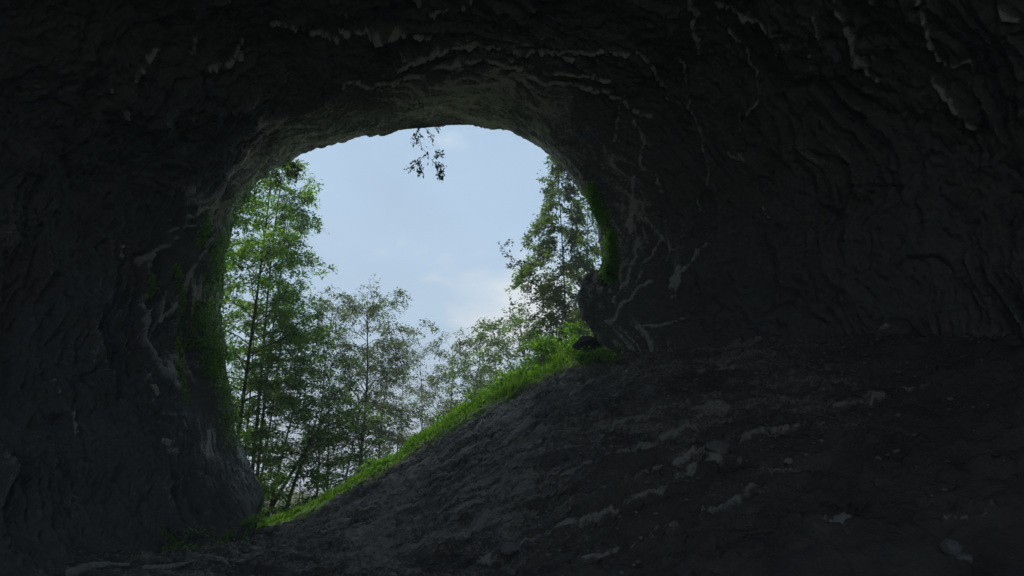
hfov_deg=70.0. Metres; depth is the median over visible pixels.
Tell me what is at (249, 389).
broadleaf tree
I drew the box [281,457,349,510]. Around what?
shrub
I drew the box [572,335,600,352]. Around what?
boulder
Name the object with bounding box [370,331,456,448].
broadleaf tree
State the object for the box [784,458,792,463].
stone
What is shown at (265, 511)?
shrub
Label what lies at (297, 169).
hanging branch
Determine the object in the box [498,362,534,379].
shrub
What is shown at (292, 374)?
broadleaf tree
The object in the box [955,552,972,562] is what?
boulder
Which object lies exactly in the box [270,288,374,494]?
broadleaf tree
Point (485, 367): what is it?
broadleaf tree
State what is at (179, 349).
creeper
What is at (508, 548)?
rock
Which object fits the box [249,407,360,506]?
broadleaf tree
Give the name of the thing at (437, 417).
shrub
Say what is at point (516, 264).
branch
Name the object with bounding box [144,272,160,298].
creeper
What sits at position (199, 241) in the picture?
creeper
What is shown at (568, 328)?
shrub
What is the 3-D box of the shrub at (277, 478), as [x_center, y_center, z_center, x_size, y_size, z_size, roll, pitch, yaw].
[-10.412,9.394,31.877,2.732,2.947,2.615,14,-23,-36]
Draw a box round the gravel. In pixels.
[131,333,1021,575]
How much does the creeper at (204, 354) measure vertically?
3.686 m
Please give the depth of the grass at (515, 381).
30.87 m
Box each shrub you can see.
[256,470,300,517]
[259,502,274,517]
[265,450,328,514]
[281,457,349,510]
[328,468,358,486]
[356,454,389,471]
[435,411,448,422]
[460,386,482,402]
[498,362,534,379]
[522,331,564,364]
[546,321,587,359]
[567,343,627,365]
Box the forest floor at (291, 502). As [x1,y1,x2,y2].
[262,489,310,513]
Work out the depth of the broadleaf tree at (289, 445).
34.07 m
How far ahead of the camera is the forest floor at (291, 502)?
69.12 m
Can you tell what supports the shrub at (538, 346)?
on the cave floor at (908, 524)
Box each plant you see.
[157,521,215,552]
[221,527,248,542]
[240,513,266,538]
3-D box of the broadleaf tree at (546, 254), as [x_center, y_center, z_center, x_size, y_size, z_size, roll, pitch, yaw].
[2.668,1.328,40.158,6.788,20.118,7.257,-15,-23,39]
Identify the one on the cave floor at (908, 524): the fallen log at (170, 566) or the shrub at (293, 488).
the fallen log at (170, 566)
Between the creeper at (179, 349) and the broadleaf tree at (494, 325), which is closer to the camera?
the creeper at (179, 349)
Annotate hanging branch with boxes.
[269,159,304,189]
[404,127,446,182]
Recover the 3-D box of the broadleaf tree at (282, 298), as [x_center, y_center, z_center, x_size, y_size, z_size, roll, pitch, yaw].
[-13.771,2.911,38.947,6.726,22.500,7.203,0,-18,0]
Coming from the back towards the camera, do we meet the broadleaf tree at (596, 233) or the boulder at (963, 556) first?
the broadleaf tree at (596, 233)
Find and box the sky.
[221,125,601,495]
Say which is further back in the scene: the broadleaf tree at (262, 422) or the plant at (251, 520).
the broadleaf tree at (262, 422)
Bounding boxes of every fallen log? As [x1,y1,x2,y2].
[64,561,129,575]
[140,560,196,570]
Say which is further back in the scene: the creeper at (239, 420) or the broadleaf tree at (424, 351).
the broadleaf tree at (424, 351)
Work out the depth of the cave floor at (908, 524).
19.02 m
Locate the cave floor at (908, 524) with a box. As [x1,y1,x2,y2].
[2,332,1023,575]
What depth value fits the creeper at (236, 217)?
31.76 m
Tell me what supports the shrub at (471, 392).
on the cave floor at (908, 524)
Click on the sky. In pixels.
(428, 238)
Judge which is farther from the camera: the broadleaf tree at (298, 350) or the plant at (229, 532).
the broadleaf tree at (298, 350)
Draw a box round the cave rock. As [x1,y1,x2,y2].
[0,0,1023,575]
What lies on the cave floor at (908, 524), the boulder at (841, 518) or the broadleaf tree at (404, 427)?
the boulder at (841, 518)
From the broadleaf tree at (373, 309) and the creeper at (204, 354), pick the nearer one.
the creeper at (204, 354)
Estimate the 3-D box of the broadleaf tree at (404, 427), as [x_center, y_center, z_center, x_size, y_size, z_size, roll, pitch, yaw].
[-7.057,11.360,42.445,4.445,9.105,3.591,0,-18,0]
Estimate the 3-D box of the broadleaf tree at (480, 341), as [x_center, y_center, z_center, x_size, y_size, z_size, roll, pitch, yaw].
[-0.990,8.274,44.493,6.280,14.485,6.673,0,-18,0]
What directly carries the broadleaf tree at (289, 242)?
on the forest floor at (291, 502)
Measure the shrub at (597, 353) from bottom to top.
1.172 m
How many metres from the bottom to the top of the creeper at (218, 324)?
4.338 m
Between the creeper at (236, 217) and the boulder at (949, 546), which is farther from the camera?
the creeper at (236, 217)
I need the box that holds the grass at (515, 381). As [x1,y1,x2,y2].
[256,342,599,528]
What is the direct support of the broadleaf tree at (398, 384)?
on the forest floor at (291, 502)
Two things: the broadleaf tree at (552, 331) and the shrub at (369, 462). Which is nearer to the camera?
the shrub at (369, 462)
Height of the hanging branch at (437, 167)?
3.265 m
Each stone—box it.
[389,571,396,575]
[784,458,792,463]
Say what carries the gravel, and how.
on the cave floor at (908, 524)
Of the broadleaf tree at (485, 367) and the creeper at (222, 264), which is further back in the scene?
the broadleaf tree at (485, 367)
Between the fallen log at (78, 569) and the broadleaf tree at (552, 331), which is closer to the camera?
the fallen log at (78, 569)
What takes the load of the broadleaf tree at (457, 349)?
on the forest floor at (291, 502)
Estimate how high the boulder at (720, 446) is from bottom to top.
0.394 m
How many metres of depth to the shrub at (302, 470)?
32.68 m
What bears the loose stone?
on the cave floor at (908, 524)
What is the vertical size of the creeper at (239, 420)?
3.799 m
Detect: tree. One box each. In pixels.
[221,158,349,518]
[223,168,321,495]
[227,300,309,511]
[228,203,329,475]
[230,311,327,475]
[237,319,355,515]
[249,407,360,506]
[262,391,362,518]
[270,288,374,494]
[276,345,376,488]
[298,274,430,487]
[301,403,391,492]
[353,314,419,459]
[353,332,442,453]
[363,404,425,458]
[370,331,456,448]
[402,318,481,442]
[428,330,510,418]
[446,306,536,399]
[479,310,555,387]
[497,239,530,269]
[501,155,601,363]
[528,310,570,364]
[559,195,600,338]
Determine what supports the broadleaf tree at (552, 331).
on the forest floor at (291, 502)
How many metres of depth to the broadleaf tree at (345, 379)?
40.98 m
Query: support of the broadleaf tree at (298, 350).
on the forest floor at (291, 502)
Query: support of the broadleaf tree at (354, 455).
on the forest floor at (291, 502)
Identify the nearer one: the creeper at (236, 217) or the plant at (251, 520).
the plant at (251, 520)
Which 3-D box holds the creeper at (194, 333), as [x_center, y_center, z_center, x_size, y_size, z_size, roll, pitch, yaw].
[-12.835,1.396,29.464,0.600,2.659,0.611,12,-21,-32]
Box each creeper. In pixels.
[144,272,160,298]
[172,263,191,404]
[183,291,200,353]
[194,213,212,248]
[195,280,243,375]
[195,305,223,392]
[197,221,245,306]
[209,365,257,459]
[222,168,272,238]
[580,176,610,230]
[596,252,623,284]
[598,225,623,277]
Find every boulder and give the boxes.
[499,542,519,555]
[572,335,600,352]
[704,439,731,453]
[833,514,851,523]
[939,538,962,554]
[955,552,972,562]
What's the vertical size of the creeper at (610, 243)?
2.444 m
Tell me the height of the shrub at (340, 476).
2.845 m
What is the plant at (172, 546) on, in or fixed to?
on the cave floor at (908, 524)

